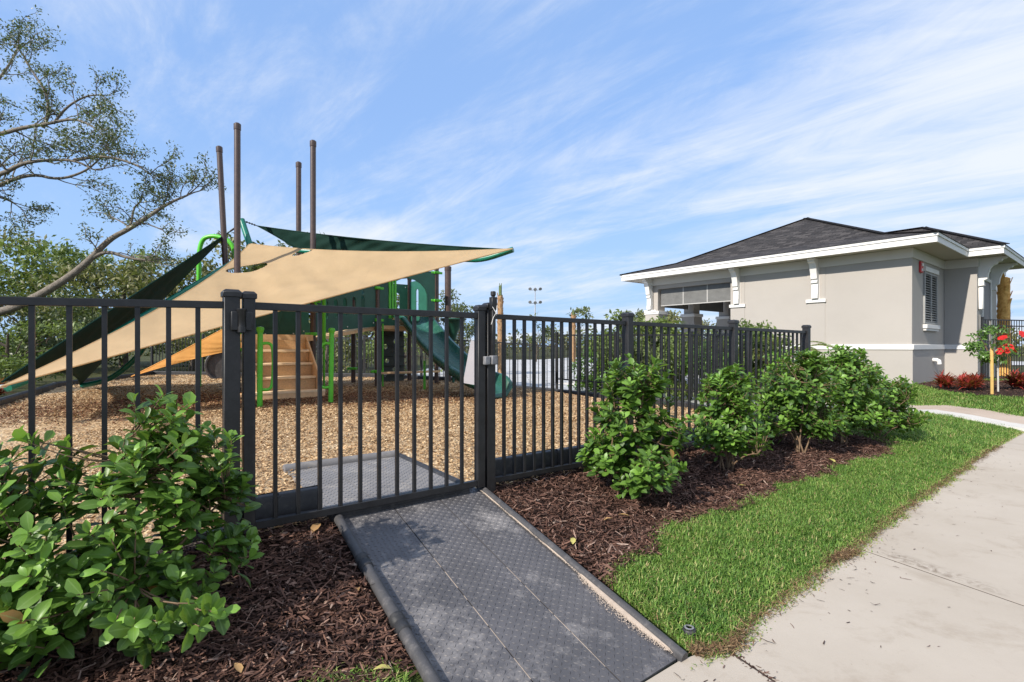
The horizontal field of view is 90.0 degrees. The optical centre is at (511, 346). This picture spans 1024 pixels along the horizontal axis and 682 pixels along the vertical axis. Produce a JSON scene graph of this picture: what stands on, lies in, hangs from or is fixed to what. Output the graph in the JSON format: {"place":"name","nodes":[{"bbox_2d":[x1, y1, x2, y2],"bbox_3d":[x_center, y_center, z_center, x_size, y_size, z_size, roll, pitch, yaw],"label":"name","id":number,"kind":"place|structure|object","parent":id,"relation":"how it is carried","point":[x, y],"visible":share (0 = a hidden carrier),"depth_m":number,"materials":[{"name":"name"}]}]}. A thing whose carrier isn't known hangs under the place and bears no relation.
{"place":"outdoors","nodes":[
{"label":"outdoors","id":0,"kind":"place"},
{"bbox_2d":[0,347,1023,457],"bbox_3d":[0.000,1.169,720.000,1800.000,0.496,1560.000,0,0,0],"label":"ground","id":1,"kind":"structure","parent":0,"point":[145,362],"depth_m":27.34,"materials":[{"name":"soil"}]},
{"bbox_2d":[0,392,23,405],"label":"border timber","id":2,"kind":"object","parent":1,"relation":"on","point":[8,399],"visible":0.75,"depth_m":8.63,"materials":[{"name":"black plastic"}]},
{"bbox_2d":[0,351,36,383],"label":"bush","id":3,"kind":"object","parent":1,"relation":"on","point":[10,365],"visible":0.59,"depth_m":10.16,"materials":[{"name":"green plant"}]},
{"bbox_2d":[0,224,57,330],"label":"tree","id":4,"kind":"object","parent":1,"relation":"on","point":[9,321],"visible":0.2,"depth_m":25.72,"materials":[{"name":"green plant"}]},
{"bbox_2d":[21,387,42,397],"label":"border timber","id":5,"kind":"object","parent":1,"relation":"on","point":[39,390],"visible":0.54,"depth_m":10.08,"materials":[{"name":"black plastic"}]},
{"bbox_2d":[0,316,83,382],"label":"bush","id":6,"kind":"object","parent":1,"relation":"on","point":[7,339],"visible":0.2,"depth_m":12.74,"materials":[{"name":"green plant"}]},
{"bbox_2d":[40,382,57,392],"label":"border timber","id":7,"kind":"object","parent":1,"relation":"on","point":[49,387],"visible":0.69,"depth_m":11.00,"materials":[{"name":"black plastic"}]},
{"bbox_2d":[0,285,126,367],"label":"bush","id":8,"kind":"object","parent":1,"relation":"on","point":[54,295],"visible":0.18,"depth_m":18.86,"materials":[{"name":"green plant"}]},
{"bbox_2d":[0,297,129,360],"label":"bush","id":9,"kind":"object","parent":1,"relation":"on","point":[86,320],"visible":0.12,"depth_m":17.43,"materials":[{"name":"green plant"}]},
{"bbox_2d":[57,378,87,386],"bbox_3d":[-10.481,0.895,12.175,0.112,0.218,1.232,0,0,-13],"label":"border timber","id":10,"kind":"object","parent":1,"relation":"on","point":[63,383],"visible":0.4,"depth_m":11.88,"materials":[{"name":"black plastic"}]},
{"bbox_2d":[0,233,170,339],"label":"tree","id":11,"kind":"object","parent":1,"relation":"on","point":[63,252],"visible":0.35,"depth_m":24.06,"materials":[{"name":"green plant"}]},
{"bbox_2d":[16,254,188,366],"bbox_3d":[-18.343,-1.640,23.955,7.093,5.218,6.525,0,0,0],"label":"tree","id":12,"kind":"object","parent":1,"relation":"on","point":[129,278],"visible":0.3,"depth_m":22.94,"materials":[{"name":"green plant"}]},
{"bbox_2d":[0,4,226,315],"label":"oak tree","id":13,"kind":"object","parent":1,"relation":"on","point":[48,110],"visible":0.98,"depth_m":17.45,"materials":[{"name":"green plant"}]},
{"bbox_2d":[0,289,241,574],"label":"picket fence","id":14,"kind":"object","parent":1,"relation":"on","point":[228,303],"visible":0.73,"depth_m":2.44,"materials":[{"name":"metal"}]},
{"bbox_2d":[114,373,134,379],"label":"border timber","id":15,"kind":"object","parent":1,"relation":"on","point":[124,376],"visible":0.31,"depth_m":14.53,"materials":[{"name":"black plastic"}]},
{"bbox_2d":[110,327,221,370],"bbox_3d":[-12.541,-0.434,20.346,5.782,2.855,5.111,0,0,0],"label":"bush","id":16,"kind":"object","parent":1,"relation":"on","point":[209,332],"visible":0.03,"depth_m":19.88,"materials":[{"name":"green plant"}]},
{"bbox_2d":[153,371,183,374],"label":"border timber","id":17,"kind":"object","parent":1,"relation":"on","point":[172,372],"visible":0.43,"depth_m":16.17,"materials":[{"name":"black plastic"}]},
{"bbox_2d":[154,231,264,335],"bbox_3d":[-14.473,-2.644,26.916,6.825,7.299,7.525,0,0,0],"label":"tree","id":18,"kind":"object","parent":1,"relation":"on","point":[204,268],"visible":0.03,"depth_m":25.80,"materials":[{"name":"green plant"}]},
{"bbox_2d":[160,331,281,371],"bbox_3d":[-10.331,0.193,18.312,4.322,1.948,4.219,0,0,16],"label":"bush","id":19,"kind":"object","parent":1,"relation":"on","point":[178,343],"visible":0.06,"depth_m":17.13,"materials":[{"name":"green plant"}]},
{"bbox_2d":[229,232,328,354],"bbox_3d":[-10.708,-2.309,25.266,5.843,6.680,6.397,0,0,0],"label":"tree","id":20,"kind":"object","parent":1,"relation":"on","point":[250,268],"visible":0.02,"depth_m":23.59,"materials":[{"name":"green plant"}]},
{"bbox_2d":[279,317,394,372],"bbox_3d":[-6.986,0.022,19.285,5.284,2.470,3.872,0,0,-19],"label":"bush","id":21,"kind":"object","parent":1,"relation":"on","point":[348,347],"visible":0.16,"depth_m":19.24,"materials":[{"name":"green plant"}]},
{"bbox_2d":[325,373,357,377],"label":"border timber","id":22,"kind":"object","parent":1,"relation":"on","point":[344,375],"visible":0.41,"depth_m":15.44,"materials":[{"name":"black plastic"}]},
{"bbox_2d":[151,334,558,388],"bbox_3d":[-5.106,0.433,15.276,13.266,1.638,1.017,0,0,15],"label":"picket fence","id":23,"kind":"object","parent":1,"relation":"on","point":[364,356],"visible":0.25,"depth_m":15.55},
{"bbox_2d":[0,375,710,558],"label":"play surface","id":24,"kind":"object","parent":1,"relation":"on","point":[6,432],"visible":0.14,"depth_m":6.08,"materials":[{"name":"brown wood"}]},
{"bbox_2d":[204,353,241,378],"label":"crawl tunnel","id":25,"kind":"structure","parent":24,"relation":"on","point":[213,366],"depth_m":14.14,"materials":[{"name":"black plastic"}]},
{"bbox_2d":[220,492,276,530],"bbox_3d":[-1.470,0.958,2.875,0.292,0.232,0.102,0,0,-37],"label":"border timber","id":26,"kind":"object","parent":24,"relation":"on","point":[264,510],"visible":0.23,"depth_m":2.88,"materials":[{"name":"black plastic"}]},
{"bbox_2d":[3,122,513,399],"bbox_3d":[-4.482,-1.613,10.703,8.289,5.346,6.221,0,0,-29],"label":"play structure","id":27,"kind":"object","parent":24,"relation":"on","point":[425,284],"visible":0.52,"depth_m":11.29,"materials":[{"name":"green paint"}]},
{"bbox_2d":[1,231,229,384],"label":"shade sail","id":28,"kind":"object","parent":27,"relation":"attached to","point":[163,286],"visible":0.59,"depth_m":9.10,"materials":[{"name":"green fabric"}]},
{"bbox_2d":[131,329,241,376],"bbox_3d":[-7.838,-0.041,12.595,3.228,1.584,0.161,0,0,6],"label":"shade sail","id":29,"kind":"object","parent":27,"relation":"attached to","point":[211,344],"visible":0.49,"depth_m":12.55,"materials":[{"name":"fabric"}]},
{"bbox_2d":[1,243,512,386],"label":"shade sail","id":30,"kind":"object","parent":27,"relation":"attached to","point":[285,275],"visible":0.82,"depth_m":9.15,"materials":[{"name":"beige fabric"}]},
{"bbox_2d":[257,225,501,253],"bbox_3d":[-2.869,-2.243,10.894,6.130,1.057,0.342,0,0,18],"label":"shade sail","id":31,"kind":"object","parent":27,"relation":"attached to","point":[296,239],"visible":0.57,"depth_m":11.05,"materials":[{"name":"green fabric"}]},
{"bbox_2d":[464,340,473,384],"bbox_3d":[-0.761,0.292,9.231,0.249,0.815,0.012,0,0,-12],"label":"slide sheet","id":32,"kind":"object","parent":27,"relation":"attached to","point":[469,375],"visible":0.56,"depth_m":9.23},
{"bbox_2d":[256,327,272,407],"bbox_3d":[-3.866,0.337,8.034,0.266,1.301,0.114,0,0,-27],"label":"grab rail","id":33,"kind":"object","parent":24,"relation":"on","point":[260,344],"visible":0.9,"depth_m":7.97,"materials":[{"name":"metal"}]},
{"bbox_2d":[0,385,590,441],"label":"bark mulch","id":34,"kind":"object","parent":24,"relation":"on","point":[325,397],"visible":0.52,"depth_m":8.45,"materials":[{"name":"wood"}]},
{"bbox_2d":[277,485,322,527],"bbox_3d":[-1.264,0.958,3.030,0.274,0.232,0.102,0,0,-37],"label":"border timber","id":35,"kind":"object","parent":24,"relation":"on","point":[287,501],"visible":0.42,"depth_m":3.00,"materials":[{"name":"black plastic"}]},
{"bbox_2d":[322,328,334,401],"bbox_3d":[-3.113,0.339,8.596,0.279,1.314,0.113,0,0,-26],"label":"grab rail","id":36,"kind":"object","parent":24,"relation":"on","point":[330,343],"visible":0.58,"depth_m":8.60,"materials":[{"name":"green paint"}]},
{"bbox_2d":[282,450,469,521],"bbox_3d":[-1.055,1.008,3.915,1.035,0.100,1.494,0,0,-35],"label":"ramp mat","id":37,"kind":"object","parent":24,"relation":"on","point":[308,472],"visible":0.73,"depth_m":3.86,"materials":[{"name":"grey rubber"}]},
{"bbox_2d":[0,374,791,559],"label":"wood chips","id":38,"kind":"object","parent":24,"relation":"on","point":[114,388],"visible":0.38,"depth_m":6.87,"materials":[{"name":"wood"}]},
{"bbox_2d":[333,487,687,681],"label":"entrance ramp","id":39,"kind":"structure","parent":24,"relation":"on","point":[476,543],"depth_m":2.45,"materials":[{"name":"grey rubber"}]},
{"bbox_2d":[434,490,672,679],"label":"sand","id":40,"kind":"structure","parent":39,"relation":"on","point":[622,611],"depth_m":2.47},
{"bbox_2d":[495,449,556,485],"bbox_3d":[0.077,0.962,4.038,0.700,0.237,0.102,0,0,-37],"label":"border timber","id":41,"kind":"object","parent":24,"relation":"on","point":[498,466],"visible":0.26,"depth_m":4.01,"materials":[{"name":"black plastic"}]},
{"bbox_2d":[555,441,644,473],"bbox_3d":[0.835,0.970,4.609,1.241,0.242,0.102,0,0,-37],"label":"border timber","id":42,"kind":"object","parent":24,"relation":"on","point":[565,454],"visible":0.16,"depth_m":4.28,"materials":[{"name":"black plastic"}]},
{"bbox_2d":[555,330,749,413],"bbox_3d":[2.861,0.348,10.434,1.382,1.454,6.384,0,0,-21],"label":"picket fence","id":43,"kind":"object","parent":24,"relation":"on","point":[692,335],"visible":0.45,"depth_m":10.40,"materials":[{"name":"metal"}]},
{"bbox_2d":[657,428,716,452],"bbox_3d":[1.810,0.979,5.342,1.241,0.242,0.102,0,0,-37],"label":"border timber","id":44,"kind":"object","parent":24,"relation":"on","point":[686,438],"visible":0.01,"depth_m":5.29,"materials":[{"name":"black plastic"}]},
{"bbox_2d":[327,293,416,367],"bbox_3d":[-8.120,-1.597,29.191,6.264,5.741,5.880,0,0,0],"label":"tree","id":45,"kind":"object","parent":1,"relation":"on","point":[397,304],"visible":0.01,"depth_m":28.84,"materials":[{"name":"green plant"}]},
{"bbox_2d":[357,332,441,374],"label":"bush","id":46,"kind":"object","parent":1,"relation":"on","point":[405,348],"visible":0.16,"depth_m":18.94,"materials":[{"name":"green plant"}]},
{"bbox_2d":[0,432,884,681],"bbox_3d":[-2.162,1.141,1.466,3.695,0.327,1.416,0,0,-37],"label":"mulch","id":47,"kind":"object","parent":1,"relation":"on","point":[114,669],"visible":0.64,"depth_m":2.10,"materials":[{"name":"wood"}]},
{"bbox_2d":[0,384,263,680],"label":"shrub","id":48,"kind":"object","parent":47,"relation":"on","point":[31,566],"visible":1,"depth_m":1.95,"materials":[{"name":"green plant"}]},
{"bbox_2d":[234,663,242,672],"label":"fallen leaf","id":49,"kind":"object","parent":47,"relation":"on","point":[238,667],"visible":1,"depth_m":1.89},
{"bbox_2d":[439,289,473,346],"bbox_3d":[-2.179,-0.548,20.949,2.405,3.617,1.902,0,0,32],"label":"young tree","id":50,"kind":"object","parent":1,"relation":"on","point":[462,308],"visible":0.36,"depth_m":20.67,"materials":[{"name":"green plant"}]},
{"bbox_2d":[337,338,644,359],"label":"picket fence","id":51,"kind":"object","parent":1,"relation":"on","point":[537,349],"visible":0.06,"depth_m":45.98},
{"bbox_2d":[496,283,503,372],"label":"palm trunk","id":52,"kind":"object","parent":1,"relation":"on","point":[500,302],"visible":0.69,"depth_m":21.89,"materials":[{"name":"brown plant"}]},
{"bbox_2d":[516,385,550,390],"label":"border timber","id":53,"kind":"object","parent":1,"relation":"on","point":[530,387],"visible":0.13,"depth_m":13.16,"materials":[{"name":"black plastic"}]},
{"bbox_2d":[528,287,541,312],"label":"light mast","id":54,"kind":"object","parent":1,"relation":"on","point":[535,302],"visible":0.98,"depth_m":61.80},
{"bbox_2d":[526,313,558,361],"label":"young tree","id":55,"kind":"object","parent":1,"relation":"on","point":[547,330],"visible":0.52,"depth_m":40.00,"materials":[{"name":"green plant"}]},
{"bbox_2d":[570,309,575,361],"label":"palm trunk","id":56,"kind":"object","parent":1,"relation":"on","point":[573,314],"visible":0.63,"depth_m":35.86,"materials":[{"name":"brown plant"}]},
{"bbox_2d":[555,389,591,396],"bbox_3d":[1.500,1.171,12.533,0.112,0.211,1.281,0,0,-41],"label":"border timber","id":57,"kind":"object","parent":1,"relation":"on","point":[573,392],"visible":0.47,"depth_m":12.46,"materials":[{"name":"black plastic"}]},
{"bbox_2d":[128,324,1023,357],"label":"treeline","id":58,"kind":"object","parent":1,"relation":"on","point":[528,337],"visible":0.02,"depth_m":57.38,"materials":[{"name":"green plant"}]},
{"bbox_2d":[567,306,597,338],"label":"young tree","id":59,"kind":"object","parent":1,"relation":"on","point":[582,311],"visible":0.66,"depth_m":37.90,"materials":[{"name":"green plant"}]},
{"bbox_2d":[567,347,613,391],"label":"bush","id":60,"kind":"object","parent":1,"relation":"on","point":[590,384],"visible":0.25,"depth_m":13.41,"materials":[{"name":"green plant"}]},
{"bbox_2d":[590,339,643,378],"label":"bush","id":61,"kind":"object","parent":1,"relation":"on","point":[608,355],"visible":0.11,"depth_m":13.14,"materials":[{"name":"green plant"}]},
{"bbox_2d":[581,309,659,362],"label":"bush","id":62,"kind":"object","parent":1,"relation":"on","point":[615,316],"visible":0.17,"depth_m":14.14,"materials":[{"name":"green plant"}]},
{"bbox_2d":[623,308,643,331],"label":"young tree","id":63,"kind":"object","parent":1,"relation":"on","point":[637,315],"visible":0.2,"depth_m":35.12,"materials":[{"name":"green plant"}]},
{"bbox_2d":[612,343,659,391],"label":"bush","id":64,"kind":"object","parent":1,"relation":"on","point":[635,354],"visible":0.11,"depth_m":12.21,"materials":[{"name":"green plant"}]},
{"bbox_2d":[482,302,810,493],"bbox_3d":[1.841,0.414,5.178,5.100,1.454,0.088,0,0,-37],"label":"picket fence","id":65,"kind":"object","parent":1,"relation":"on","point":[628,323],"visible":0.59,"depth_m":4.20,"materials":[{"name":"metal"}]},
{"bbox_2d":[231,291,497,533],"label":"gate","id":66,"kind":"structure","parent":65,"relation":"attached to","point":[243,320],"depth_m":3.09,"materials":[{"name":"black metal"}]},
{"bbox_2d":[590,320,711,351],"bbox_3d":[4.078,0.278,15.129,3.081,1.979,3.661,0,0,-30],"label":"areca palm","id":67,"kind":"object","parent":1,"relation":"on","point":[676,321],"visible":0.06,"depth_m":14.34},
{"bbox_2d":[634,310,680,347],"bbox_3d":[10.290,-0.850,35.990,3.715,3.819,4.472,0,0,22],"label":"tree","id":68,"kind":"object","parent":1,"relation":"on","point":[672,315],"visible":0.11,"depth_m":35.37,"materials":[{"name":"green plant"}]},
{"bbox_2d":[370,458,951,681],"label":"lawn strip","id":69,"kind":"object","parent":1,"relation":"on","point":[416,677],"visible":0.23,"depth_m":2.64,"materials":[{"name":"plant"}]},
{"bbox_2d":[297,655,412,681],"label":"grass","id":70,"kind":"structure","parent":69,"relation":"on","point":[405,678],"depth_m":1.94,"materials":[{"name":"plant"}]},
{"bbox_2d":[682,624,696,638],"bbox_3d":[0.830,1.351,2.400,0.068,0.075,0.067,0,0,0],"label":"sprinkler head","id":71,"kind":"object","parent":69,"relation":"on","point":[688,629],"visible":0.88,"depth_m":2.38},
{"bbox_2d":[492,426,898,589],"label":"mulch","id":72,"kind":"object","parent":69,"relation":"on","point":[784,460],"visible":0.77,"depth_m":3.90,"materials":[{"name":"wood"}]},
{"bbox_2d":[575,353,691,498],"bbox_3d":[0.924,0.610,3.922,0.843,1.122,0.764,0,0,33],"label":"shrub","id":73,"kind":"object","parent":72,"relation":"on","point":[610,458],"visible":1,"depth_m":3.83,"materials":[{"name":"green plant"}]},
{"bbox_2d":[685,362,775,469],"bbox_3d":[2.016,0.663,4.754,0.764,1.027,0.593,0,0,-11],"label":"shrub","id":74,"kind":"object","parent":72,"relation":"on","point":[734,432],"visible":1,"depth_m":4.66,"materials":[{"name":"green plant"}]},
{"bbox_2d":[750,348,849,453],"bbox_3d":[3.167,0.601,5.653,1.026,1.176,0.826,0,0,21],"label":"shrub","id":75,"kind":"object","parent":72,"relation":"on","point":[797,394],"visible":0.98,"depth_m":5.54,"materials":[{"name":"green plant"}]},
{"bbox_2d":[801,344,893,443],"bbox_3d":[4.039,0.587,6.247,1.122,1.238,0.860,0,0,0],"label":"shrub","id":76,"kind":"object","parent":72,"relation":"on","point":[847,371],"visible":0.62,"depth_m":6.07,"materials":[{"name":"green plant"}]},
{"bbox_2d":[841,359,933,437],"bbox_3d":[4.859,0.693,6.695,1.196,1.064,0.843,0,0,0],"label":"shrub","id":77,"kind":"object","parent":72,"relation":"on","point":[895,401],"visible":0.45,"depth_m":6.58,"materials":[{"name":"green plant"}]},
{"bbox_2d":[595,443,978,669],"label":"grass","id":78,"kind":"structure","parent":69,"relation":"on","point":[899,473],"depth_m":3.33,"materials":[{"name":"plant"}]},
{"bbox_2d":[640,316,700,376],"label":"bush","id":79,"kind":"object","parent":1,"relation":"on","point":[660,320],"visible":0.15,"depth_m":13.44,"materials":[{"name":"green plant"}]},
{"bbox_2d":[642,332,700,399],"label":"bush","id":80,"kind":"object","parent":1,"relation":"on","point":[672,368],"visible":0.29,"depth_m":11.69,"materials":[{"name":"green plant"}]},
{"bbox_2d":[656,398,687,408],"bbox_3d":[3.100,1.190,10.667,0.112,0.211,1.281,0,0,-41],"label":"border timber","id":81,"kind":"object","parent":1,"relation":"on","point":[678,403],"visible":0.23,"depth_m":10.32,"materials":[{"name":"black plastic"}]},
{"bbox_2d":[677,341,744,401],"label":"bush","id":82,"kind":"object","parent":1,"relation":"on","point":[686,361],"visible":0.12,"depth_m":10.99,"materials":[{"name":"green plant"}]},
{"bbox_2d":[704,318,777,383],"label":"bush","id":83,"kind":"object","parent":1,"relation":"on","point":[745,324],"visible":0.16,"depth_m":12.20,"materials":[{"name":"green plant"}]},
{"bbox_2d":[738,336,844,370],"bbox_3d":[6.127,0.533,11.948,2.969,1.521,2.159,0,0,0],"label":"areca palm","id":84,"kind":"object","parent":1,"relation":"on","point":[812,348],"visible":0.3,"depth_m":11.56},
{"bbox_2d":[752,349,834,402],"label":"bush","id":85,"kind":"object","parent":1,"relation":"on","point":[763,384],"visible":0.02,"depth_m":9.70,"materials":[{"name":"green plant"}]},
{"bbox_2d":[752,406,1023,464],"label":"grass","id":86,"kind":"structure","parent":1,"relation":"on","point":[959,439],"depth_m":7.13,"materials":[{"name":"plant"}]},
{"bbox_2d":[0,0,1023,346],"label":"sky","id":87,"kind":"structure","parent":0,"point":[595,141],"materials":[{"name":"blue"}]},
{"bbox_2d":[406,358,1023,405],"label":"pool deck","id":88,"kind":"structure","parent":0,"point":[548,374],"depth_m":22.56,"materials":[{"name":"concrete"}]},
{"bbox_2d":[619,217,1023,383],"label":"pavilion building","id":89,"kind":"structure","parent":88,"relation":"on","point":[916,304],"depth_m":15.11,"materials":[{"name":"beige paint"}]},
{"bbox_2d":[923,266,939,330],"bbox_3d":[11.847,-1.320,14.447,1.420,1.760,0.100,0,0,-39],"label":"shutter window","id":90,"kind":"structure","parent":89,"relation":"in","point":[930,275],"depth_m":14.43,"materials":[{"name":"plastic"}]},
{"bbox_2d":[558,382,1023,431],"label":"path","id":91,"kind":"structure","parent":0,"point":[990,420],"depth_m":8.80,"materials":[{"name":"concrete"}]},
{"bbox_2d":[646,433,1023,681],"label":"sidewalk","id":92,"kind":"structure","parent":0,"point":[974,635],"depth_m":2.65,"materials":[{"name":"concrete"}]},
{"bbox_2d":[724,647,775,680],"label":"debris","id":93,"kind":"object","parent":92,"relation":"on","point":[738,657],"visible":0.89,"depth_m":2.17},
{"bbox_2d":[674,453,1002,681],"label":"debris","id":94,"kind":"object","parent":92,"relation":"on","point":[844,590],"visible":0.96,"depth_m":2.77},
{"bbox_2d":[680,445,1002,679],"bbox_3d":[3.619,1.344,4.531,7.698,0.121,0.230,0,0,-40],"label":"debris","id":95,"kind":"object","parent":92,"relation":"on","point":[736,640],"visible":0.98,"depth_m":2.87,"materials":[{"name":"brown plant"}]},
{"bbox_2d":[729,448,1023,681],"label":"path joint","id":96,"kind":"object","parent":92,"relation":"on","point":[889,559],"visible":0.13,"depth_m":2.77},
{"bbox_2d":[698,391,1023,423],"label":"path","id":97,"kind":"structure","parent":0,"point":[993,415],"depth_m":9.48,"materials":[{"name":"beige concrete"}]},
{"bbox_2d":[882,373,1023,462],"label":"lawn","id":98,"kind":"structure","parent":0,"point":[966,405],"depth_m":10.61,"materials":[{"name":"grass"}]},
{"bbox_2d":[738,320,795,392],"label":"bush","id":99,"kind":"object","parent":98,"relation":"on","point":[765,327],"visible":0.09,"depth_m":12.65,"materials":[{"name":"green plant"}]},
{"bbox_2d":[698,378,1023,416],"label":"grass","id":100,"kind":"structure","parent":98,"relation":"on","point":[978,402],"depth_m":10.81,"materials":[{"name":"plant"}]},
{"bbox_2d":[920,380,1023,396],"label":"mulch bed","id":101,"kind":"object","parent":98,"relation":"on","point":[1013,391],"visible":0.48,"depth_m":11.82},
{"bbox_2d":[930,370,960,387],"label":"red plant","id":102,"kind":"object","parent":101,"relation":"on","point":[944,380],"visible":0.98,"depth_m":12.25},
{"bbox_2d":[951,371,987,388],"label":"red plant","id":103,"kind":"object","parent":101,"relation":"on","point":[971,381],"visible":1,"depth_m":11.79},
{"bbox_2d":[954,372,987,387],"bbox_3d":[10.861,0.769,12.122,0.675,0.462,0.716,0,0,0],"label":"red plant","id":104,"kind":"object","parent":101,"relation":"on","point":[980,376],"visible":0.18,"depth_m":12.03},
{"bbox_2d":[990,348,993,393],"bbox_3d":[10.555,0.569,11.260,0.059,1.071,0.082,0,0,27],"label":"stake","id":105,"kind":"object","parent":101,"relation":"on","point":[992,371],"visible":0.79,"depth_m":11.24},
{"bbox_2d":[961,323,1023,365],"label":"hibiscus","id":106,"kind":"object","parent":101,"relation":"on","point":[985,356],"visible":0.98,"depth_m":11.44,"materials":[{"name":"green plant"}]},
{"bbox_2d":[997,357,998,391],"bbox_3d":[10.925,0.635,11.510,0.036,0.870,0.058,0,0,27],"label":"stake","id":107,"kind":"object","parent":101,"relation":"on","point":[998,375],"visible":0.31,"depth_m":11.50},
{"bbox_2d":[994,368,1023,389],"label":"red plant","id":108,"kind":"object","parent":101,"relation":"on","point":[1014,380],"visible":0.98,"depth_m":11.84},
{"bbox_2d":[980,317,1023,378],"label":"picket fence","id":109,"kind":"object","parent":98,"relation":"on","point":[982,328],"visible":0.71,"depth_m":15.42,"materials":[{"name":"metal"}]},
{"bbox_2d":[997,273,1012,375],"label":"palm trunk","id":110,"kind":"object","parent":98,"relation":"on","point":[1004,300],"visible":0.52,"depth_m":17.47,"materials":[{"name":"orange plant"}]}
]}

